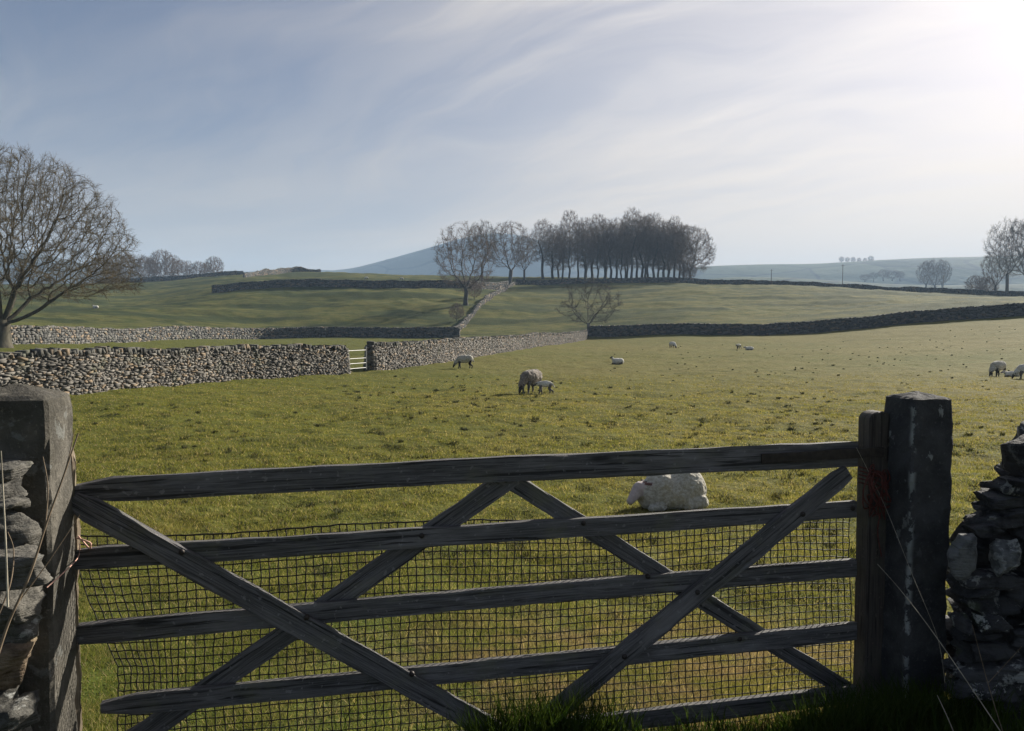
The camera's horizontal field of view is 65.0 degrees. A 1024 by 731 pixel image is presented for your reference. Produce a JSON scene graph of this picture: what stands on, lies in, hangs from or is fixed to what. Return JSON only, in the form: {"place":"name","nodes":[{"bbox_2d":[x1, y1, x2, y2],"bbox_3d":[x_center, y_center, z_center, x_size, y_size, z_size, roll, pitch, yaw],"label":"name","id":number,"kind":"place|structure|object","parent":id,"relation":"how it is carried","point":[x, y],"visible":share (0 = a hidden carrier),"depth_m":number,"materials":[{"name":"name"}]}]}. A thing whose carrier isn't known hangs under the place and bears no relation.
{"place":"outdoors","nodes":[
{"label":"outdoors","id":0,"kind":"place"},
{"bbox_2d":[0,249,156,283],"bbox_3d":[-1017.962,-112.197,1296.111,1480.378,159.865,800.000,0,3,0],"label":"hill","id":1,"kind":"structure","parent":0,"point":[12,267],"depth_m":1184.30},
{"bbox_2d":[322,233,672,277],"bbox_3d":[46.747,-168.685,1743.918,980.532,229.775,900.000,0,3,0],"label":"hill","id":2,"kind":"structure","parent":0,"point":[421,262],"depth_m":1575.34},
{"bbox_2d":[0,272,1023,730],"bbox_3d":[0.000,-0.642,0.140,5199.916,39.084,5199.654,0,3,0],"label":"ground","id":3,"kind":"structure","parent":0,"point":[928,348],"depth_m":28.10,"materials":[{"name":"green plant"}]},
{"bbox_2d":[0,451,8,606],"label":"dead stalk","id":4,"kind":"object","parent":3,"relation":"on","point":[7,590],"visible":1,"depth_m":2.15,"materials":[{"name":"beige plant"}]},
{"bbox_2d":[0,532,13,611],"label":"dead stalk","id":5,"kind":"object","parent":3,"relation":"on","point":[11,573],"visible":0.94,"depth_m":2.19,"materials":[{"name":"beige plant"}]},
{"bbox_2d":[0,459,52,730],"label":"rubble wall","id":6,"kind":"structure","parent":3,"relation":"on","point":[18,712],"depth_m":2.44,"materials":[{"name":"grey stone"}]},
{"bbox_2d":[0,429,79,651],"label":"dead stalk","id":7,"kind":"object","parent":3,"relation":"on","point":[20,597],"visible":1,"depth_m":2.27,"materials":[{"name":"beige plant"}]},
{"bbox_2d":[0,384,82,730],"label":"stone gatepost","id":8,"kind":"object","parent":3,"relation":"on","point":[36,425],"visible":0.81,"depth_m":2.66,"materials":[{"name":"grey stone"}]},
{"bbox_2d":[46,535,91,587],"bbox_3d":[-1.506,0.656,2.717,0.052,0.082,0.373,0,3,-10],"label":"baler twine","id":9,"kind":"object","parent":8,"relation":"attached to","point":[82,540],"visible":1,"depth_m":2.87,"materials":[{"name":"beige fabric"}]},
{"bbox_2d":[0,141,147,347],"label":"bare tree","id":10,"kind":"object","parent":3,"relation":"on","point":[6,318],"visible":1,"depth_m":55.72,"materials":[{"name":"brown plant"}]},
{"bbox_2d":[89,256,116,278],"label":"bare tree","id":11,"kind":"object","parent":3,"relation":"on","point":[101,269],"visible":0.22,"depth_m":308.51,"materials":[{"name":"brown plant"}]},
{"bbox_2d":[112,254,140,277],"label":"bare tree","id":12,"kind":"object","parent":3,"relation":"on","point":[138,268],"visible":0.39,"depth_m":296.22,"materials":[{"name":"grey plant"}]},
{"bbox_2d":[126,254,147,277],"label":"bare tree","id":13,"kind":"object","parent":3,"relation":"on","point":[139,263],"visible":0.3,"depth_m":309.09,"materials":[{"name":"grey plant"}]},
{"bbox_2d":[134,256,157,277],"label":"bare tree","id":14,"kind":"object","parent":3,"relation":"on","point":[146,268],"visible":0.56,"depth_m":304.92,"materials":[{"name":"grey plant"}]},
{"bbox_2d":[147,249,176,275],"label":"bare tree","id":15,"kind":"object","parent":3,"relation":"on","point":[157,260],"visible":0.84,"depth_m":300.57,"materials":[{"name":"grey plant"}]},
{"bbox_2d":[95,270,242,282],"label":"dry stone wall","id":16,"kind":"structure","parent":3,"relation":"on","point":[190,276],"depth_m":290.22,"materials":[{"name":"grey stone"}]},
{"bbox_2d":[159,254,181,275],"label":"bare tree","id":17,"kind":"object","parent":3,"relation":"on","point":[170,263],"visible":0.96,"depth_m":298.30,"materials":[{"name":"grey plant"}]},
{"bbox_2d":[0,343,350,394],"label":"dry stone wall","id":18,"kind":"structure","parent":3,"relation":"on","point":[95,369],"depth_m":25.22,"materials":[{"name":"grey stone"}]},
{"bbox_2d":[349,347,366,368],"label":"metal gate","id":19,"kind":"structure","parent":18,"relation":"attached to","point":[359,358],"depth_m":36.14,"materials":[{"name":"silver metal"}]},
{"bbox_2d":[172,259,190,275],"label":"bare tree","id":20,"kind":"object","parent":3,"relation":"on","point":[182,271],"visible":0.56,"depth_m":308.88,"materials":[{"name":"grey plant"}]},
{"bbox_2d":[182,260,194,274],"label":"bare tree","id":21,"kind":"object","parent":3,"relation":"on","point":[188,267],"visible":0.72,"depth_m":314.37,"materials":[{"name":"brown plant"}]},
{"bbox_2d":[190,260,207,273],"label":"bare tree","id":22,"kind":"object","parent":3,"relation":"on","point":[196,270],"visible":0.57,"depth_m":316.06,"materials":[{"name":"grey plant"}]},
{"bbox_2d":[200,262,214,273],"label":"bare tree","id":23,"kind":"object","parent":3,"relation":"on","point":[206,268],"visible":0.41,"depth_m":315.99,"materials":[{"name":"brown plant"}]},
{"bbox_2d":[203,256,223,272],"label":"bare tree","id":24,"kind":"object","parent":3,"relation":"on","point":[215,265],"visible":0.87,"depth_m":299.50,"materials":[{"name":"grey plant"}]},
{"bbox_2d":[11,325,459,343],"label":"dry stone wall","id":25,"kind":"structure","parent":3,"relation":"on","point":[35,334],"depth_m":100.49,"materials":[{"name":"grey stone"}]},
{"bbox_2d":[243,266,320,276],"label":"dry stone wall","id":26,"kind":"structure","parent":3,"relation":"on","point":[265,271],"depth_m":280.67,"materials":[{"name":"grey stone"}]},
{"bbox_2d":[211,278,508,292],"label":"dry stone wall","id":27,"kind":"structure","parent":3,"relation":"on","point":[281,283],"depth_m":183.23,"materials":[{"name":"grey stone"}]},
{"bbox_2d":[448,302,463,321],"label":"scrub bush","id":28,"kind":"object","parent":3,"relation":"on","point":[456,305],"visible":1,"depth_m":139.48,"materials":[{"name":"brown plant"}]},
{"bbox_2d":[453,355,473,368],"bbox_3d":[-2.332,-0.188,38.531,1.027,0.655,0.402,0,3,-6],"label":"sheep","id":29,"kind":"object","parent":3,"relation":"on","point":[468,359],"visible":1,"depth_m":38.40},
{"bbox_2d":[430,220,496,305],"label":"bare tree","id":30,"kind":"object","parent":3,"relation":"on","point":[458,278],"visible":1,"depth_m":155.81,"materials":[{"name":"brown plant"}]},
{"bbox_2d":[363,329,587,370],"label":"dry stone wall","id":31,"kind":"structure","parent":3,"relation":"on","point":[394,355],"depth_m":47.10,"materials":[{"name":"grey stone"}]},
{"bbox_2d":[468,280,482,298],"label":"scrub bush","id":32,"kind":"object","parent":3,"relation":"on","point":[471,293],"visible":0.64,"depth_m":167.12,"materials":[{"name":"brown plant"}]},
{"bbox_2d":[72,410,889,730],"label":"field gate","id":33,"kind":"structure","parent":3,"relation":"on","point":[194,560],"depth_m":3.25,"materials":[{"name":"grey wood"}]},
{"bbox_2d":[465,220,498,279],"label":"bare tree","id":34,"kind":"object","parent":3,"relation":"on","point":[487,229],"visible":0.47,"depth_m":230.43,"materials":[{"name":"grey plant"}]},
{"bbox_2d":[454,282,517,330],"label":"dry stone wall","id":35,"kind":"structure","parent":3,"relation":"on","point":[466,320],"depth_m":160.84,"materials":[{"name":"grey stone"}]},
{"bbox_2d":[488,222,532,283],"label":"bare tree","id":36,"kind":"object","parent":3,"relation":"on","point":[493,236],"visible":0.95,"depth_m":210.28,"materials":[{"name":"grey plant"}]},
{"bbox_2d":[513,236,537,279],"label":"bare tree","id":37,"kind":"object","parent":3,"relation":"on","point":[531,258],"visible":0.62,"depth_m":234.55,"materials":[{"name":"grey plant"}]},
{"bbox_2d":[518,369,542,393],"bbox_3d":[0.545,0.489,24.794,0.495,0.742,1.161,2,3,36],"label":"sheep","id":38,"kind":"object","parent":3,"relation":"on","point":[528,378],"visible":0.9,"depth_m":24.53},
{"bbox_2d":[528,219,558,278],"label":"beech tree","id":39,"kind":"object","parent":3,"relation":"on","point":[542,257],"visible":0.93,"depth_m":248.14,"materials":[{"name":"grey plant"}]},
{"bbox_2d":[533,381,554,393],"bbox_3d":[0.971,0.677,24.664,0.685,0.428,0.184,0,3,3],"label":"lamb","id":40,"kind":"object","parent":3,"relation":"on","point":[548,384],"visible":0.98,"depth_m":24.60,"materials":[{"name":"fur"}]},
{"bbox_2d":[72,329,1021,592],"bbox_3d":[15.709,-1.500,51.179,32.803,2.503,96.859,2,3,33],"label":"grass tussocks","id":41,"kind":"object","parent":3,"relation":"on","point":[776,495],"depth_m":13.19,"materials":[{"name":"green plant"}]},
{"bbox_2d":[537,224,565,277],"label":"beech tree","id":42,"kind":"object","parent":3,"relation":"on","point":[552,260],"visible":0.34,"depth_m":260.15,"materials":[{"name":"grey plant"}]},
{"bbox_2d":[546,229,571,277],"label":"beech tree","id":43,"kind":"object","parent":3,"relation":"on","point":[559,265],"visible":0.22,"depth_m":272.40,"materials":[{"name":"grey plant"}]},
{"bbox_2d":[552,229,572,278],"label":"beech tree","id":44,"kind":"object","parent":3,"relation":"on","point":[558,256],"visible":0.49,"depth_m":254.44,"materials":[{"name":"grey plant"}]},
{"bbox_2d":[555,210,584,278],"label":"beech tree","id":45,"kind":"object","parent":3,"relation":"on","point":[569,228],"visible":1,"depth_m":237.81,"materials":[{"name":"grey plant"}]},
{"bbox_2d":[570,221,587,277],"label":"beech tree","id":46,"kind":"object","parent":3,"relation":"on","point":[579,246],"visible":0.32,"depth_m":260.29,"materials":[{"name":"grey plant"}]},
{"bbox_2d":[575,222,594,278],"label":"beech tree","id":47,"kind":"object","parent":3,"relation":"on","point":[583,252],"visible":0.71,"depth_m":248.30,"materials":[{"name":"grey plant"}]},
{"bbox_2d":[573,217,596,277],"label":"beech tree","id":48,"kind":"object","parent":3,"relation":"on","point":[585,239],"visible":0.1,"depth_m":273.96,"materials":[{"name":"brown plant"}]},
{"bbox_2d":[554,274,623,331],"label":"thorn tree","id":49,"kind":"object","parent":3,"relation":"on","point":[589,305],"visible":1,"depth_m":118.96,"materials":[{"name":"brown plant"}]},
{"bbox_2d":[584,227,601,277],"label":"beech tree","id":50,"kind":"object","parent":3,"relation":"on","point":[592,265],"visible":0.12,"depth_m":266.46,"materials":[{"name":"grey plant"}]},
{"bbox_2d":[585,213,611,277],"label":"beech tree","id":51,"kind":"object","parent":3,"relation":"on","point":[594,240],"visible":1,"depth_m":243.84,"materials":[{"name":"grey plant"}]},
{"bbox_2d":[594,221,613,276],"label":"beech tree","id":52,"kind":"object","parent":3,"relation":"on","point":[611,251],"visible":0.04,"depth_m":276.32,"materials":[{"name":"grey plant"}]},
{"bbox_2d":[591,217,619,277],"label":"beech tree","id":53,"kind":"object","parent":3,"relation":"on","point":[610,222],"visible":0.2,"depth_m":258.11,"materials":[{"name":"grey plant"}]},
{"bbox_2d":[515,277,699,284],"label":"dry stone wall","id":54,"kind":"structure","parent":3,"relation":"on","point":[618,280],"depth_m":223.07,"materials":[{"name":"grey stone"}]},
{"bbox_2d":[596,224,622,277],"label":"beech tree","id":55,"kind":"object","parent":3,"relation":"on","point":[610,259],"visible":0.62,"depth_m":247.78,"materials":[{"name":"grey plant"}]},
{"bbox_2d":[603,218,624,277],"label":"beech tree","id":56,"kind":"object","parent":3,"relation":"on","point":[616,219],"visible":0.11,"depth_m":262.38,"materials":[{"name":"grey plant"}]},
{"bbox_2d":[610,356,623,363],"bbox_3d":[6.002,-0.283,46.027,0.858,0.505,0.468,-1,3,-11],"label":"sheep","id":57,"kind":"object","parent":3,"relation":"on","point":[617,360],"visible":1,"depth_m":45.89},
{"bbox_2d":[609,221,632,277],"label":"beech tree","id":58,"kind":"object","parent":3,"relation":"on","point":[618,255],"visible":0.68,"depth_m":246.27,"materials":[{"name":"grey plant"}]},
{"bbox_2d":[617,217,638,277],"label":"beech tree","id":59,"kind":"object","parent":3,"relation":"on","point":[627,270],"visible":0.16,"depth_m":254.55,"materials":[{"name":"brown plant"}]},
{"bbox_2d":[617,207,646,277],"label":"beech tree","id":60,"kind":"object","parent":3,"relation":"on","point":[632,252],"visible":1,"depth_m":238.09,"materials":[{"name":"grey plant"}]},
{"bbox_2d":[630,219,644,277],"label":"beech tree","id":61,"kind":"object","parent":3,"relation":"on","point":[636,275],"visible":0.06,"depth_m":260.70,"materials":[{"name":"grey plant"}]},
{"bbox_2d":[622,213,660,277],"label":"beech tree","id":62,"kind":"object","parent":3,"relation":"on","point":[641,260],"visible":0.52,"depth_m":243.41,"materials":[{"name":"grey plant"}]},
{"bbox_2d":[635,216,651,276],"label":"beech tree","id":63,"kind":"object","parent":3,"relation":"on","point":[643,256],"visible":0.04,"depth_m":272.44,"materials":[{"name":"brown plant"}]},
{"bbox_2d":[636,217,661,276],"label":"beech tree","id":64,"kind":"object","parent":3,"relation":"on","point":[647,273],"visible":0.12,"depth_m":254.40,"materials":[{"name":"grey plant"}]},
{"bbox_2d":[640,212,667,276],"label":"beech tree","id":65,"kind":"object","parent":3,"relation":"on","point":[654,258],"visible":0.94,"depth_m":240.04,"materials":[{"name":"grey plant"}]},
{"bbox_2d":[645,227,667,277],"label":"beech tree","id":66,"kind":"object","parent":3,"relation":"on","point":[657,262],"visible":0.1,"depth_m":258.60,"materials":[{"name":"grey plant"}]},
{"bbox_2d":[647,219,680,276],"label":"beech tree","id":67,"kind":"object","parent":3,"relation":"on","point":[664,263],"visible":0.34,"depth_m":245.96,"materials":[{"name":"grey plant"}]},
{"bbox_2d":[627,473,708,511],"bbox_3d":[1.819,1.483,9.550,1.010,0.527,0.569,0,3,-10],"label":"sheep","id":68,"kind":"object","parent":3,"relation":"on","point":[661,493],"visible":0.83,"depth_m":9.37},
{"bbox_2d":[654,227,684,276],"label":"beech tree","id":69,"kind":"object","parent":3,"relation":"on","point":[668,274],"visible":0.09,"depth_m":256.33,"materials":[{"name":"grey plant"}]},
{"bbox_2d":[669,342,676,347],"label":"sheep","id":70,"kind":"object","parent":3,"relation":"on","point":[671,344],"visible":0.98,"depth_m":77.74},
{"bbox_2d":[663,215,685,276],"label":"beech tree","id":71,"kind":"object","parent":3,"relation":"on","point":[673,249],"visible":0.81,"depth_m":239.98,"materials":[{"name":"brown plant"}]},
{"bbox_2d":[671,222,690,277],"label":"beech tree","id":72,"kind":"object","parent":3,"relation":"on","point":[679,275],"visible":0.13,"depth_m":252.35,"materials":[{"name":"grey plant"}]},
{"bbox_2d":[673,225,699,277],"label":"beech tree","id":73,"kind":"object","parent":3,"relation":"on","point":[691,239],"visible":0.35,"depth_m":243.93,"materials":[{"name":"grey plant"}]},
{"bbox_2d":[679,261,696,277],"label":"scrub bush","id":74,"kind":"object","parent":3,"relation":"on","point":[689,270],"visible":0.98,"depth_m":232.38,"materials":[{"name":"grey plant"}]},
{"bbox_2d":[665,225,716,277],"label":"bare tree","id":75,"kind":"object","parent":3,"relation":"on","point":[695,250],"visible":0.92,"depth_m":235.10,"materials":[{"name":"brown plant"}]},
{"bbox_2d":[423,664,1016,730],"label":"verge tufts","id":76,"kind":"object","parent":3,"relation":"on","point":[562,721],"visible":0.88,"depth_m":3.23,"materials":[{"name":"green plant"}]},
{"bbox_2d":[743,346,753,349],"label":"lamb","id":77,"kind":"object","parent":3,"relation":"on","point":[749,348],"visible":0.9,"depth_m":69.86,"materials":[{"name":"fur"}]},
{"bbox_2d":[588,303,1023,336],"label":"dry stone wall","id":78,"kind":"structure","parent":3,"relation":"on","point":[944,314],"depth_m":104.03,"materials":[{"name":"grey stone"}]},
{"bbox_2d":[699,279,1023,295],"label":"dry stone wall","id":79,"kind":"structure","parent":3,"relation":"on","point":[873,287],"depth_m":222.93,"materials":[{"name":"grey stone"}]},
{"bbox_2d":[856,447,944,680],"bbox_3d":[1.564,0.772,3.271,0.126,0.811,0.562,0,3,0],"label":"dead stalk","id":80,"kind":"object","parent":3,"relation":"on","point":[906,560],"visible":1,"depth_m":3.23,"materials":[{"name":"brown plant"}]},
{"bbox_2d":[881,391,953,701],"bbox_3d":[1.778,0.971,3.572,0.212,1.719,0.214,0,3,-13],"label":"stone gatepost","id":81,"kind":"object","parent":3,"relation":"on","point":[921,444],"visible":0.76,"depth_m":3.47,"materials":[{"name":"grey stone"}]},
{"bbox_2d":[859,464,890,556],"bbox_3d":[1.615,0.643,3.543,0.230,0.418,0.087,-1,3,-24],"label":"baler twine","id":82,"kind":"object","parent":81,"relation":"attached to","point":[870,479],"visible":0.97,"depth_m":3.53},
{"bbox_2d":[915,262,935,287],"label":"tree","id":83,"kind":"object","parent":3,"relation":"on","point":[926,275],"visible":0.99,"depth_m":596.46,"materials":[{"name":"grey plant"}]},
{"bbox_2d":[918,258,950,287],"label":"tree","id":84,"kind":"object","parent":3,"relation":"on","point":[936,280],"visible":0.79,"depth_m":600.67,"materials":[{"name":"grey plant"}]},
{"bbox_2d":[879,566,999,730],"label":"dead stalk","id":85,"kind":"object","parent":3,"relation":"on","point":[948,654],"visible":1,"depth_m":2.93,"materials":[{"name":"beige plant"}]},
{"bbox_2d":[934,261,952,287],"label":"tree","id":86,"kind":"object","parent":3,"relation":"on","point":[949,264],"visible":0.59,"depth_m":608.53,"materials":[{"name":"grey plant"}]},
{"bbox_2d":[937,695,953,730],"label":"dead stalk","id":87,"kind":"object","parent":3,"relation":"on","point":[946,714],"visible":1,"depth_m":2.72,"materials":[{"name":"beige plant"}]},
{"bbox_2d":[964,274,987,289],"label":"scrub tree","id":88,"kind":"object","parent":3,"relation":"on","point":[970,286],"visible":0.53,"depth_m":298.56,"materials":[{"name":"grey plant"}]},
{"bbox_2d":[941,421,1023,730],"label":"rubble wall","id":89,"kind":"structure","parent":3,"relation":"on","point":[985,575],"depth_m":3.29,"materials":[{"name":"grey stone"}]},
{"bbox_2d":[976,276,999,290],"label":"scrub tree","id":90,"kind":"object","parent":3,"relation":"on","point":[986,286],"visible":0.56,"depth_m":288.84,"materials":[{"name":"grey plant"}]},
{"bbox_2d":[980,250,1012,290],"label":"bare tree","id":91,"kind":"object","parent":3,"relation":"on","point":[993,272],"visible":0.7,"depth_m":249.02,"materials":[{"name":"grey plant"}]},
{"bbox_2d":[972,625,1021,730],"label":"dead stalk","id":92,"kind":"object","parent":3,"relation":"on","point":[992,678],"visible":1,"depth_m":3.01,"materials":[{"name":"brown plant"}]},
{"bbox_2d":[989,361,1005,376],"bbox_3d":[20.233,0.137,33.515,1.061,0.676,0.416,-1,3,-29],"label":"sheep","id":93,"kind":"object","parent":3,"relation":"on","point":[997,366],"visible":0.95,"depth_m":33.33},
{"bbox_2d":[981,218,1023,291],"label":"bare tree","id":94,"kind":"object","parent":3,"relation":"on","point":[1012,242],"visible":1,"depth_m":234.73,"materials":[{"name":"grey plant"}]},
{"bbox_2d":[1000,371,1019,376],"bbox_3d":[20.522,0.353,33.084,0.717,0.286,0.317,1,3,23],"label":"lamb","id":95,"kind":"object","parent":3,"relation":"on","point":[1008,373],"visible":0.63,"depth_m":33.03,"materials":[{"name":"fur"}]},
{"bbox_2d":[999,220,1023,277],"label":"bare tree","id":96,"kind":"object","parent":3,"relation":"on","point":[1018,226],"visible":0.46,"depth_m":243.99,"materials":[{"name":"brown plant"}]},
{"bbox_2d":[1012,364,1023,378],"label":"sheep","id":97,"kind":"object","parent":3,"relation":"on","point":[1019,369],"visible":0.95,"depth_m":31.55},
{"bbox_2d":[0,0,1023,275],"label":"sky","id":98,"kind":"structure","parent":0,"point":[249,135],"materials":[{"name":"blue"}]},
{"bbox_2d":[264,664,1023,730],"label":"verge grass","id":99,"kind":"structure","parent":0,"point":[1019,725],"depth_m":3.22,"materials":[{"name":"green plant"}]},
{"bbox_2d":[628,256,1023,284],"bbox_3d":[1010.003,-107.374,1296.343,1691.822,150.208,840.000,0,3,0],"label":"hill","id":100,"kind":"structure","parent":0,"point":[964,268],"depth_m":1182.37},
{"bbox_2d":[707,277,1023,290],"bbox_3d":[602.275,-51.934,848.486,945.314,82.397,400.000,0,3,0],"label":"hill","id":101,"kind":"structure","parent":0,"point":[1016,287],"depth_m":820.68,"materials":[{"name":"green plant"}]},
{"bbox_2d":[859,274,870,281],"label":"tree","id":102,"kind":"object","parent":101,"relation":"on","point":[863,276],"visible":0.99,"depth_m":806.38,"materials":[{"name":"grey plant"}]},
{"bbox_2d":[869,272,877,281],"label":"tree","id":103,"kind":"object","parent":101,"relation":"on","point":[874,275],"visible":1,"depth_m":796.68,"materials":[{"name":"grey plant"}]},
{"bbox_2d":[878,269,889,280],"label":"tree","id":104,"kind":"object","parent":101,"relation":"on","point":[883,272],"visible":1,"depth_m":800.48,"materials":[{"name":"grey plant"}]},
{"bbox_2d":[884,271,899,280],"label":"tree","id":105,"kind":"object","parent":101,"relation":"on","point":[896,272],"visible":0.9,"depth_m":807.12,"materials":[{"name":"grey plant"}]}
]}

